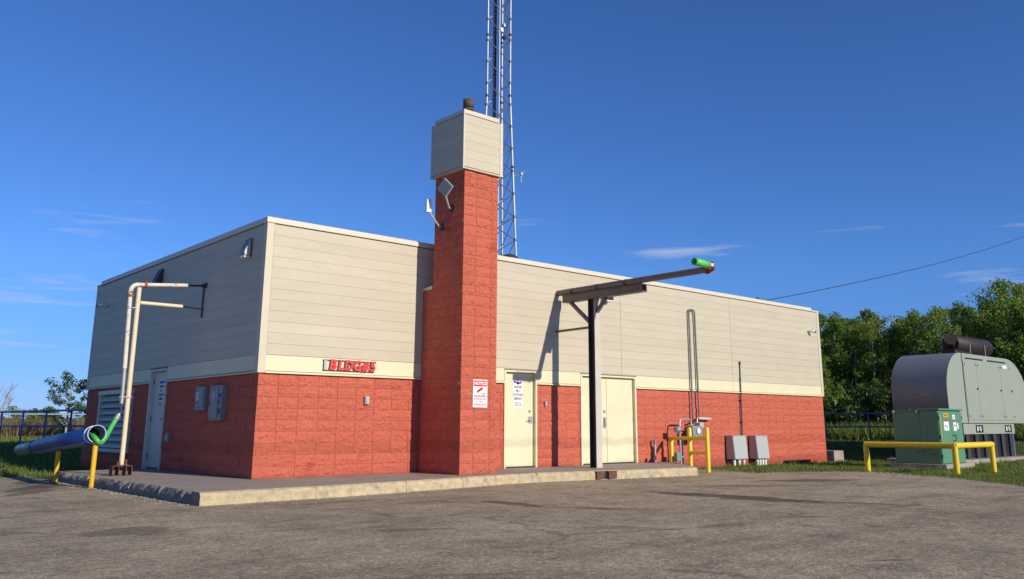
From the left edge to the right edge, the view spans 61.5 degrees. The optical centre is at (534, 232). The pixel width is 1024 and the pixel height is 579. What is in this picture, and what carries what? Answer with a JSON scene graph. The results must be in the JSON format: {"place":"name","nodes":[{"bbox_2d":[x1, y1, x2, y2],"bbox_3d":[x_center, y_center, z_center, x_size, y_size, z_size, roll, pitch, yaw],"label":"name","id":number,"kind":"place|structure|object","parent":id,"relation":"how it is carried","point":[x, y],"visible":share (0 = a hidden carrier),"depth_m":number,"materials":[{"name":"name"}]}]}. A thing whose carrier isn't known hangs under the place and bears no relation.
{"place":"outdoors","nodes":[
{"label":"outdoors","id":0,"kind":"place"},
{"bbox_2d":[0,435,48,442],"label":"grass","id":1,"kind":"structure","parent":0,"point":[3,438],"depth_m":34.40,"materials":[{"name":"green plant"}]},
{"bbox_2d":[0,441,102,476],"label":"grass","id":2,"kind":"structure","parent":0,"point":[13,445],"depth_m":21.92,"materials":[{"name":"green plant"}]},
{"bbox_2d":[0,469,1023,578],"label":"parking lot","id":3,"kind":"structure","parent":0,"point":[962,529],"depth_m":8.89,"materials":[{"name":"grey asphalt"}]},
{"bbox_2d":[48,451,60,482],"bbox_3d":[-9.391,4.625,16.904,0.200,0.640,0.200,11,-17,-41],"label":"yellow post","id":4,"kind":"object","parent":3,"relation":"on","point":[56,466],"visible":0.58,"depth_m":16.88,"materials":[{"name":"metal"}]},
{"bbox_2d":[83,443,97,488],"bbox_3d":[-7.845,4.167,15.289,0.200,0.825,0.200,11,-17,-41],"label":"yellow post","id":5,"kind":"object","parent":3,"relation":"on","point":[93,465],"visible":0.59,"depth_m":15.26,"materials":[{"name":"metal"}]},
{"bbox_2d":[14,425,105,455],"bbox_3d":[-9.674,4.221,17.337,0.320,0.666,5.536,11,-17,-41],"label":"blue pipe","id":6,"kind":"object","parent":5,"relation":"on","point":[73,439],"visible":0.94,"depth_m":16.52,"materials":[{"name":"plastic"}]},
{"bbox_2d":[0,441,1023,485],"bbox_3d":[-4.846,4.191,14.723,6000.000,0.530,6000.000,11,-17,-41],"label":"ground","id":7,"kind":"structure","parent":0,"point":[1019,451],"depth_m":27.51,"materials":[{"name":"green plant"}]},
{"bbox_2d":[0,381,17,415],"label":"bare tree","id":8,"kind":"object","parent":7,"relation":"on","point":[5,399],"visible":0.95,"depth_m":47.93,"materials":[{"name":"grey plant"}]},
{"bbox_2d":[2,405,45,423],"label":"bush","id":9,"kind":"object","parent":7,"relation":"on","point":[13,408],"visible":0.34,"depth_m":50.47,"materials":[{"name":"green plant"}]},
{"bbox_2d":[0,415,84,436],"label":"reed bed","id":10,"kind":"object","parent":7,"relation":"on","point":[26,431],"visible":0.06,"depth_m":43.10,"materials":[{"name":"plant"}]},
{"bbox_2d":[0,413,84,414],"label":"railing","id":11,"kind":"object","parent":7,"relation":"on","point":[36,414],"visible":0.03,"depth_m":35.25,"materials":[{"name":"blue metal"}]},
{"bbox_2d":[0,409,85,442],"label":"railing","id":12,"kind":"object","parent":7,"relation":"on","point":[45,422],"visible":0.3,"depth_m":27.38,"materials":[{"name":"blue metal"}]},
{"bbox_2d":[20,406,65,423],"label":"bush","id":13,"kind":"object","parent":7,"relation":"on","point":[42,417],"visible":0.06,"depth_m":55.90,"materials":[{"name":"green plant"}]},
{"bbox_2d":[13,408,84,423],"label":"distant treeline","id":14,"kind":"object","parent":7,"relation":"on","point":[57,417],"depth_m":77.39,"materials":[{"name":"green plant"}]},
{"bbox_2d":[42,370,87,432],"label":"sapling","id":15,"kind":"object","parent":7,"relation":"on","point":[66,387],"visible":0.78,"depth_m":40.95,"materials":[{"name":"green plant"}]},
{"bbox_2d":[72,379,86,413],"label":"sapling","id":16,"kind":"object","parent":7,"relation":"on","point":[81,405],"visible":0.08,"depth_m":40.36,"materials":[{"name":"green plant"}]},
{"bbox_2d":[51,462,697,505],"bbox_3d":[-2.289,5.273,18.830,13.119,0.240,7.636,11,-17,-41],"label":"concrete apron","id":17,"kind":"object","parent":7,"relation":"on","point":[192,489],"visible":0.8,"depth_m":14.71,"materials":[{"name":"grey concrete"}]},
{"bbox_2d":[108,282,204,475],"bbox_3d":[-7.227,2.742,16.599,1.429,3.720,0.200,11,-17,-41],"label":"pipe stand","id":18,"kind":"object","parent":17,"relation":"on","point":[122,462],"visible":1,"depth_m":16.21,"materials":[{"name":"beige metal"}]},
{"bbox_2d":[119,282,206,403],"bbox_3d":[-7.196,2.103,16.701,1.519,2.412,0.143,11,-16,-39],"label":"pipe","id":19,"kind":"object","parent":18,"relation":"attached to","point":[130,295],"visible":1,"depth_m":16.34,"materials":[{"name":"cream painted steel"},{"name":"dark grey metal"}]},
{"bbox_2d":[89,404,121,444],"bbox_3d":[-7.752,3.477,15.631,0.559,0.744,0.426,11,-17,-41],"label":"green hose","id":20,"kind":"object","parent":19,"relation":"hanging from","point":[95,438],"visible":0.95,"depth_m":15.62,"materials":[{"name":"plastic"}]},
{"bbox_2d":[555,283,646,467],"bbox_3d":[1.476,3.200,18.980,0.305,3.869,2.662,11,-17,-41],"label":"beam support","id":21,"kind":"object","parent":17,"relation":"on","point":[595,306],"visible":0.99,"depth_m":19.11,"materials":[{"name":"grey metal"}]},
{"bbox_2d":[555,258,715,295],"bbox_3d":[1.872,1.012,18.477,0.762,0.225,4.628,11,-17,-41],"label":"overhead pipe","id":22,"kind":"object","parent":21,"relation":"on","point":[707,267],"visible":1,"depth_m":18.15,"materials":[{"name":"metal"}]},
{"bbox_2d":[594,471,616,478],"bbox_3d":[1.447,4.987,17.700,0.540,0.153,0.204,11,-17,-41],"label":"rusty channel","id":23,"kind":"object","parent":17,"relation":"on","point":[605,474],"visible":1,"depth_m":17.64,"materials":[{"name":"metal"}]},
{"bbox_2d":[653,439,655,462],"bbox_3d":[3.037,5.488,21.588,0.065,0.590,0.068,11,-17,-41],"label":"conduit stub","id":24,"kind":"object","parent":17,"relation":"on","point":[654,450],"visible":0.8,"depth_m":21.58,"materials":[{"name":"grey metal"}]},
{"bbox_2d":[673,418,703,463],"bbox_3d":[3.955,5.383,22.156,1.213,1.203,0.334,11,-17,-41],"label":"gas meter","id":25,"kind":"object","parent":17,"relation":"on","point":[697,427],"visible":0.93,"depth_m":22.02,"materials":[{"name":"grey metal"}]},
{"bbox_2d":[669,427,710,472],"bbox_3d":[3.791,5.375,21.109,0.130,1.160,1.618,6,-14,-25],"label":"meter guard","id":26,"kind":"object","parent":17,"relation":"on","point":[689,437],"visible":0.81,"depth_m":20.93,"materials":[{"name":"yellow paint"}]},
{"bbox_2d":[80,98,826,478],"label":"utility building","id":27,"kind":"structure","parent":7,"relation":"on","point":[446,318],"depth_m":17.57,"materials":[{"name":"beige"}]},
{"bbox_2d":[96,302,107,307],"bbox_3d":[-11.115,1.870,22.121,0.283,0.142,0.140,1,-13,-6],"label":"security camera","id":28,"kind":"object","parent":27,"relation":"attached to","point":[100,305],"visible":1,"depth_m":22.09,"materials":[{"name":"white plastic"}]},
{"bbox_2d":[141,367,167,469],"bbox_3d":[-8.112,3.996,18.511,0.174,2.132,1.030,11,-17,-41],"label":"door","id":29,"kind":"structure","parent":27,"relation":"in","point":[151,458],"depth_m":18.64,"materials":[{"name":"grey metal"}]},
{"bbox_2d":[158,379,164,406],"bbox_3d":[-8.074,3.473,18.608,0.007,0.575,0.280,11,-17,-41],"label":"notice sign","id":30,"kind":"object","parent":29,"relation":"attached to","point":[161,393],"depth_m":18.59,"materials":[{"name":"white paper"}]},
{"bbox_2d":[153,268,163,282],"bbox_3d":[-8.501,0.998,19.417,0.135,0.360,0.300,11,-17,-41],"label":"wall light","id":31,"kind":"object","parent":27,"relation":"attached to","point":[158,277],"visible":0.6,"depth_m":19.34,"materials":[{"name":"grey metal"}]},
{"bbox_2d":[165,434,171,441],"bbox_3d":[-7.532,4.216,17.686,0.094,0.160,0.170,11,-17,-41],"label":"outlet box","id":32,"kind":"object","parent":27,"relation":"attached to","point":[168,437],"visible":1,"depth_m":17.63,"materials":[{"name":"grey metal"}]},
{"bbox_2d":[194,386,208,409],"bbox_3d":[-6.474,3.223,16.706,0.102,0.450,0.460,11,-17,-41],"label":"electrical panel","id":33,"kind":"object","parent":27,"relation":"attached to","point":[201,399],"visible":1,"depth_m":16.60,"materials":[{"name":"grey metal"}]},
{"bbox_2d":[195,388,203,407],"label":"door","id":34,"kind":"structure","parent":33,"relation":"in","point":[199,404],"depth_m":16.65,"materials":[{"name":"grey metal"}]},
{"bbox_2d":[208,385,227,419],"bbox_3d":[-5.934,3.185,16.082,0.132,0.640,0.560,11,-17,-41],"label":"electrical panel","id":35,"kind":"object","parent":27,"relation":"attached to","point":[217,402],"visible":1,"depth_m":15.96,"materials":[{"name":"grey metal"}]},
{"bbox_2d":[208,387,218,418],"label":"door","id":36,"kind":"structure","parent":35,"relation":"in","point":[212,413],"depth_m":16.08,"materials":[{"name":"grey metal"}]},
{"bbox_2d":[239,238,252,258],"bbox_3d":[-5.393,0.294,16.058,0.138,0.360,0.260,11,-17,-41],"label":"wall light","id":37,"kind":"object","parent":27,"relation":"attached to","point":[245,252],"visible":1,"depth_m":15.99,"materials":[{"name":"silver metal"}]},
{"bbox_2d":[323,359,375,372],"bbox_3d":[-3.492,2.522,16.278,1.122,0.212,0.052,11,-17,-41],"label":"building number sign","id":38,"kind":"object","parent":27,"relation":"attached to","point":[360,367],"visible":1,"depth_m":16.27,"materials":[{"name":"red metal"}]},
{"bbox_2d":[364,396,369,403],"bbox_3d":[-3.198,3.204,16.419,0.090,0.150,0.084,11,-17,-41],"label":"outlet box","id":39,"kind":"object","parent":27,"relation":"attached to","point":[366,399],"visible":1,"depth_m":16.39,"materials":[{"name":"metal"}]},
{"bbox_2d":[425,199,443,230],"bbox_3d":[-2.011,-0.363,17.399,0.112,0.551,0.537,-7,-15,30],"label":"panel antenna","id":40,"kind":"object","parent":27,"relation":"attached to","point":[428,205],"visible":1,"depth_m":17.25,"materials":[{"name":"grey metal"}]},
{"bbox_2d":[437,178,453,211],"bbox_3d":[-1.662,-0.765,17.187,0.399,0.581,0.490,-8,-15,31],"label":"panel antenna","id":41,"kind":"object","parent":27,"relation":"attached to","point":[445,187],"visible":1,"depth_m":17.03,"materials":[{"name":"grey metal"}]},
{"bbox_2d":[473,379,487,407],"bbox_3d":[-1.044,3.106,16.599,0.358,0.530,0.010,11,-17,-41],"label":"notice sign","id":42,"kind":"object","parent":27,"relation":"attached to","point":[479,393],"visible":1,"depth_m":16.59,"materials":[{"name":"white"}]},
{"bbox_2d":[504,254,518,258],"bbox_3d":[-0.674,1.088,23.446,0.600,1.030,0.600,11,-17,-41],"label":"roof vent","id":43,"kind":"object","parent":27,"relation":"on","point":[511,255],"visible":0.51,"depth_m":23.35,"materials":[{"name":"metal"}]},
{"bbox_2d":[503,369,537,468],"bbox_3d":[-0.336,4.102,18.979,0.977,2.130,0.172,11,-17,-41],"label":"door","id":44,"kind":"structure","parent":27,"relation":"in","point":[519,423],"depth_m":19.00,"materials":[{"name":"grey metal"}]},
{"bbox_2d":[513,381,522,407],"bbox_3d":[-0.363,3.572,19.092,0.280,0.607,0.007,11,-17,-41],"label":"door notice","id":45,"kind":"object","parent":44,"relation":"attached to","point":[517,393],"depth_m":19.09,"materials":[{"name":"white paper"}]},
{"bbox_2d":[600,297,613,301],"bbox_3d":[1.811,1.605,21.298,0.280,0.200,0.206,11,-17,-41],"label":"wall light","id":46,"kind":"object","parent":27,"relation":"attached to","point":[609,299],"visible":0.4,"depth_m":21.25,"materials":[{"name":"grey metal"}]},
{"bbox_2d":[579,373,637,464],"bbox_3d":[1.787,4.524,20.857,1.985,2.130,0.172,11,-17,-41],"label":"door","id":47,"kind":"structure","parent":27,"relation":"in","point":[619,401],"depth_m":21.03,"materials":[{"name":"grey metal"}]},
{"bbox_2d":[688,309,710,423],"bbox_3d":[4.494,3.625,23.387,0.774,3.073,0.072,11,-17,-41],"label":"vent pipe loop","id":48,"kind":"object","parent":27,"relation":"attached to","point":[703,418],"visible":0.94,"depth_m":23.22,"materials":[{"name":"metal"}]},
{"bbox_2d":[739,361,742,434],"bbox_3d":[5.891,4.736,24.516,0.105,2.100,0.085,11,-17,-41],"label":"conduit","id":49,"kind":"object","parent":27,"relation":"attached to","point":[740,400],"visible":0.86,"depth_m":24.49,"materials":[{"name":"grey metal"}]},
{"bbox_3d":[6.984,2.053,26.305,0.624,0.080,0.113,11,-17,-41],"label":"cable bracket","id":50,"kind":"object","parent":27,"relation":"attached to","visible":0},
{"bbox_2d":[767,236,1023,300],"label":"overhead cable","id":51,"kind":"object","parent":50,"relation":"attached to","point":[888,275],"visible":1,"depth_m":33.48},
{"bbox_2d":[485,0,525,255],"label":"lattice tower","id":52,"kind":"structure","parent":7,"relation":"on","point":[494,44],"depth_m":38.05,"materials":[{"name":"metal"}]},
{"bbox_2d":[725,435,747,466],"bbox_3d":[5.610,6.093,23.792,0.640,0.934,0.313,11,-17,-41],"label":"enclosure","id":53,"kind":"object","parent":7,"relation":"on","point":[736,446],"visible":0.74,"depth_m":23.67,"materials":[{"name":"grey metal"}]},
{"bbox_2d":[749,435,769,465],"bbox_3d":[6.410,6.257,24.499,0.600,0.924,0.313,11,-17,-41],"label":"enclosure","id":54,"kind":"object","parent":7,"relation":"on","point":[758,448],"visible":0.78,"depth_m":24.38,"materials":[{"name":"grey metal"}]},
{"bbox_2d":[820,337,832,409],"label":"aspen tree","id":55,"kind":"object","parent":7,"relation":"on","point":[826,373],"visible":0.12,"depth_m":42.09,"materials":[{"name":"green plant"}]},
{"bbox_2d":[819,316,841,402],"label":"aspen tree","id":56,"kind":"object","parent":7,"relation":"on","point":[822,322],"visible":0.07,"depth_m":45.41,"materials":[{"name":"green plant"}]},
{"bbox_2d":[818,313,849,400],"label":"aspen tree","id":57,"kind":"object","parent":7,"relation":"on","point":[819,314],"visible":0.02,"depth_m":52.18,"materials":[{"name":"green plant"}]},
{"bbox_2d":[826,450,843,461],"bbox_3d":[9.542,7.231,27.683,0.600,0.420,0.600,11,-17,-41],"label":"concrete block","id":58,"kind":"object","parent":7,"relation":"on","point":[834,455],"depth_m":27.42,"materials":[{"name":"grey concrete"}]},
{"bbox_2d":[823,397,847,424],"bbox_3d":[13.396,8.633,40.051,2.191,2.443,2.168,10,-16,-39],"label":"shrub","id":59,"kind":"object","parent":7,"relation":"on","point":[826,406],"visible":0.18,"depth_m":39.35,"materials":[{"name":"green plant"}]},
{"bbox_2d":[823,380,864,425],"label":"shrub","id":60,"kind":"object","parent":7,"relation":"on","point":[831,395],"visible":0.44,"depth_m":40.16,"materials":[{"name":"green plant"}]},
{"bbox_2d":[820,311,868,423],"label":"aspen tree","id":61,"kind":"object","parent":7,"relation":"on","point":[838,316],"visible":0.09,"depth_m":47.22,"materials":[{"name":"green plant"}]},
{"bbox_2d":[820,316,872,411],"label":"aspen tree","id":62,"kind":"object","parent":7,"relation":"on","point":[837,327],"visible":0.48,"depth_m":43.84,"materials":[{"name":"green plant"}]},
{"bbox_2d":[828,318,881,420],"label":"aspen tree","id":63,"kind":"object","parent":7,"relation":"on","point":[849,324],"visible":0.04,"depth_m":45.87,"materials":[{"name":"green plant"}]},
{"bbox_2d":[825,323,889,421],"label":"aspen tree","id":64,"kind":"object","parent":7,"relation":"on","point":[845,350],"visible":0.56,"depth_m":42.65,"materials":[{"name":"green plant"}]},
{"bbox_2d":[693,452,1023,486],"bbox_3d":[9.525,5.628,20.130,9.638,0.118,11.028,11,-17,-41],"label":"grass","id":65,"kind":"structure","parent":7,"relation":"on","point":[813,467],"depth_m":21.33,"materials":[{"name":"green plant"}]},
{"bbox_2d":[831,376,887,430],"bbox_3d":[14.518,7.955,38.482,2.434,2.977,2.469,-3,-13,12],"label":"shrub","id":66,"kind":"object","parent":7,"relation":"on","point":[857,398],"visible":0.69,"depth_m":38.24,"materials":[{"name":"green plant"}]},
{"bbox_2d":[851,321,893,423],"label":"aspen tree","id":67,"kind":"object","parent":7,"relation":"on","point":[883,356],"visible":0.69,"depth_m":42.02,"materials":[{"name":"green plant"}]},
{"bbox_2d":[849,317,902,420],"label":"aspen tree","id":68,"kind":"object","parent":7,"relation":"on","point":[856,322],"visible":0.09,"depth_m":45.26,"materials":[{"name":"green plant"}]},
{"bbox_2d":[850,308,901,408],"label":"aspen tree","id":69,"kind":"object","parent":7,"relation":"on","point":[872,315],"visible":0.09,"depth_m":52.30,"materials":[{"name":"green plant"}]},
{"bbox_2d":[860,387,892,429],"bbox_3d":[15.504,8.031,37.989,2.124,2.560,2.093,-5,-14,23],"label":"shrub","id":70,"kind":"object","parent":7,"relation":"on","point":[882,402],"visible":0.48,"depth_m":37.90,"materials":[{"name":"green plant"}]},
{"bbox_2d":[865,325,916,420],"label":"aspen tree","id":71,"kind":"object","parent":7,"relation":"on","point":[890,337],"visible":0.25,"depth_m":43.16,"materials":[{"name":"green plant"}]},
{"bbox_2d":[883,315,922,392],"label":"aspen tree","id":72,"kind":"object","parent":7,"relation":"on","point":[896,322],"visible":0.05,"depth_m":46.09,"materials":[{"name":"green plant"}]},
{"bbox_2d":[887,308,946,375],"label":"aspen tree","id":73,"kind":"object","parent":7,"relation":"on","point":[907,331],"visible":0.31,"depth_m":42.11,"materials":[{"name":"green plant"}]},
{"bbox_2d":[824,413,1015,455],"bbox_3d":[12.191,7.352,31.223,9.195,1.584,0.060,-6,-14,24],"label":"railing","id":74,"kind":"object","parent":7,"relation":"on","point":[869,426],"visible":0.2,"depth_m":31.46,"materials":[{"name":"metal"}]},
{"bbox_2d":[903,314,936,355],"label":"aspen tree","id":75,"kind":"object","parent":7,"relation":"on","point":[917,329],"visible":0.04,"depth_m":44.21,"materials":[{"name":"green plant"}]},
{"bbox_2d":[826,439,1023,467],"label":"grass","id":76,"kind":"structure","parent":7,"relation":"on","point":[1013,465],"depth_m":29.86,"materials":[{"name":"green plant"}]},
{"bbox_2d":[826,420,1023,441],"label":"undergrowth","id":77,"kind":"object","parent":7,"relation":"on","point":[862,434],"visible":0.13,"depth_m":35.85,"materials":[{"name":"green plant"}]},
{"bbox_2d":[863,441,996,473],"bbox_3d":[9.692,5.564,21.063,2.276,0.870,2.266,11,-17,-41],"label":"yellow rail","id":78,"kind":"object","parent":7,"relation":"on","point":[954,447],"visible":0.77,"depth_m":20.45,"materials":[{"name":"metal"}]},
{"bbox_2d":[890,462,974,469],"bbox_3d":[10.906,6.406,23.526,1.830,0.207,1.530,11,-17,-41],"label":"transformer pad","id":79,"kind":"object","parent":7,"relation":"on","point":[932,466],"visible":0.51,"depth_m":23.00,"materials":[{"name":"grey concrete"}]},
{"bbox_2d":[891,408,965,463],"bbox_3d":[10.880,5.585,23.686,1.560,1.460,1.331,11,-17,-41],"label":"transformer","id":80,"kind":"object","parent":79,"relation":"on","point":[932,425],"visible":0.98,"depth_m":23.21,"materials":[{"name":"green metal"}]},
{"bbox_2d":[938,412,952,463],"bbox_3d":[11.028,5.481,22.994,0.730,1.330,0.044,11,-17,-41],"label":"door","id":81,"kind":"structure","parent":80,"relation":"in","point":[944,420],"depth_m":22.97,"materials":[{"name":"green metal"}]},
{"bbox_2d":[950,412,965,462],"bbox_3d":[11.584,5.587,23.468,0.730,1.330,0.071,11,-17,-41],"label":"door","id":82,"kind":"structure","parent":80,"relation":"in","point":[956,418],"depth_m":23.50,"materials":[{"name":"green metal"}]},
{"bbox_2d":[911,306,967,354],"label":"aspen tree","id":83,"kind":"object","parent":7,"relation":"on","point":[935,319],"visible":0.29,"depth_m":40.40,"materials":[{"name":"green plant"}]},
{"bbox_2d":[922,305,962,351],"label":"aspen tree","id":84,"kind":"object","parent":7,"relation":"on","point":[940,308],"visible":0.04,"depth_m":46.30,"materials":[{"name":"green plant"}]},
{"bbox_2d":[930,300,972,336],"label":"aspen tree","id":85,"kind":"object","parent":7,"relation":"on","point":[953,312],"visible":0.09,"depth_m":50.69,"materials":[{"name":"green plant"}]},
{"bbox_2d":[887,456,1023,463],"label":"generator pad","id":86,"kind":"object","parent":7,"relation":"on","point":[978,460],"visible":0.29,"depth_m":27.01,"materials":[{"name":"grey concrete"}]},
{"bbox_2d":[891,333,1023,458],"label":"generator","id":87,"kind":"object","parent":86,"relation":"on","point":[976,384],"visible":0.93,"depth_m":27.60,"materials":[{"name":"grey paint"}]},
{"bbox_2d":[963,360,981,419],"bbox_3d":[13.985,5.031,27.426,1.008,1.848,0.030,11,-17,-41],"label":"door","id":88,"kind":"structure","parent":87,"relation":"in","point":[969,367],"depth_m":27.41,"materials":[{"name":"grey paint"}]},
{"bbox_2d":[976,362,1004,419],"bbox_3d":[15.091,5.251,28.405,1.948,1.848,0.030,11,-17,-41],"label":"door","id":89,"kind":"structure","parent":87,"relation":"in","point":[988,375],"depth_m":28.37,"materials":[{"name":"grey paint"}]},
{"bbox_2d":[999,365,1015,419],"bbox_3d":[16.173,5.466,29.361,0.940,1.848,0.030,11,-17,-41],"label":"door","id":90,"kind":"structure","parent":87,"relation":"in","point":[1005,375],"depth_m":29.34,"materials":[{"name":"grey paint"}]},
{"bbox_2d":[949,315,973,337],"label":"aspen tree","id":91,"kind":"object","parent":7,"relation":"on","point":[959,320],"visible":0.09,"depth_m":41.15,"materials":[{"name":"green plant"}]},
{"bbox_2d":[944,305,1005,358],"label":"aspen tree","id":92,"kind":"object","parent":7,"relation":"on","point":[964,312],"visible":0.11,"depth_m":45.30,"materials":[{"name":"green plant"}]},
{"bbox_2d":[961,314,1010,360],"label":"aspen tree","id":93,"kind":"object","parent":7,"relation":"on","point":[976,334],"visible":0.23,"depth_m":40.24,"materials":[{"name":"green plant"}]},
{"bbox_2d":[966,303,1021,367],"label":"aspen tree","id":94,"kind":"object","parent":7,"relation":"on","point":[978,312],"visible":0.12,"depth_m":42.82,"materials":[{"name":"green plant"}]},
{"bbox_2d":[966,277,1023,380],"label":"aspen tree","id":95,"kind":"object","parent":7,"relation":"on","point":[992,309],"visible":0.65,"depth_m":39.97,"materials":[{"name":"green plant"}]},
{"bbox_2d":[975,299,1022,369],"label":"aspen tree","id":96,"kind":"object","parent":7,"relation":"on","point":[978,304],"visible":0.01,"depth_m":48.84,"materials":[{"name":"green plant"}]},
{"bbox_2d":[993,292,1023,373],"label":"aspen tree","id":97,"kind":"object","parent":7,"relation":"on","point":[1007,295],"visible":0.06,"depth_m":47.65,"materials":[{"name":"green plant"}]},
{"bbox_2d":[996,283,1023,373],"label":"aspen tree","id":98,"kind":"object","parent":7,"relation":"on","point":[1018,289],"visible":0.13,"depth_m":43.18,"materials":[{"name":"green plant"}]},
{"bbox_2d":[1003,304,1023,375],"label":"aspen tree","id":99,"kind":"object","parent":7,"relation":"on","point":[1017,328],"visible":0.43,"depth_m":39.66,"materials":[{"name":"green plant"}]},
{"bbox_2d":[0,0,1023,419],"label":"sky","id":100,"kind":"structure","parent":0,"point":[791,147],"materials":[{"name":"blue"}]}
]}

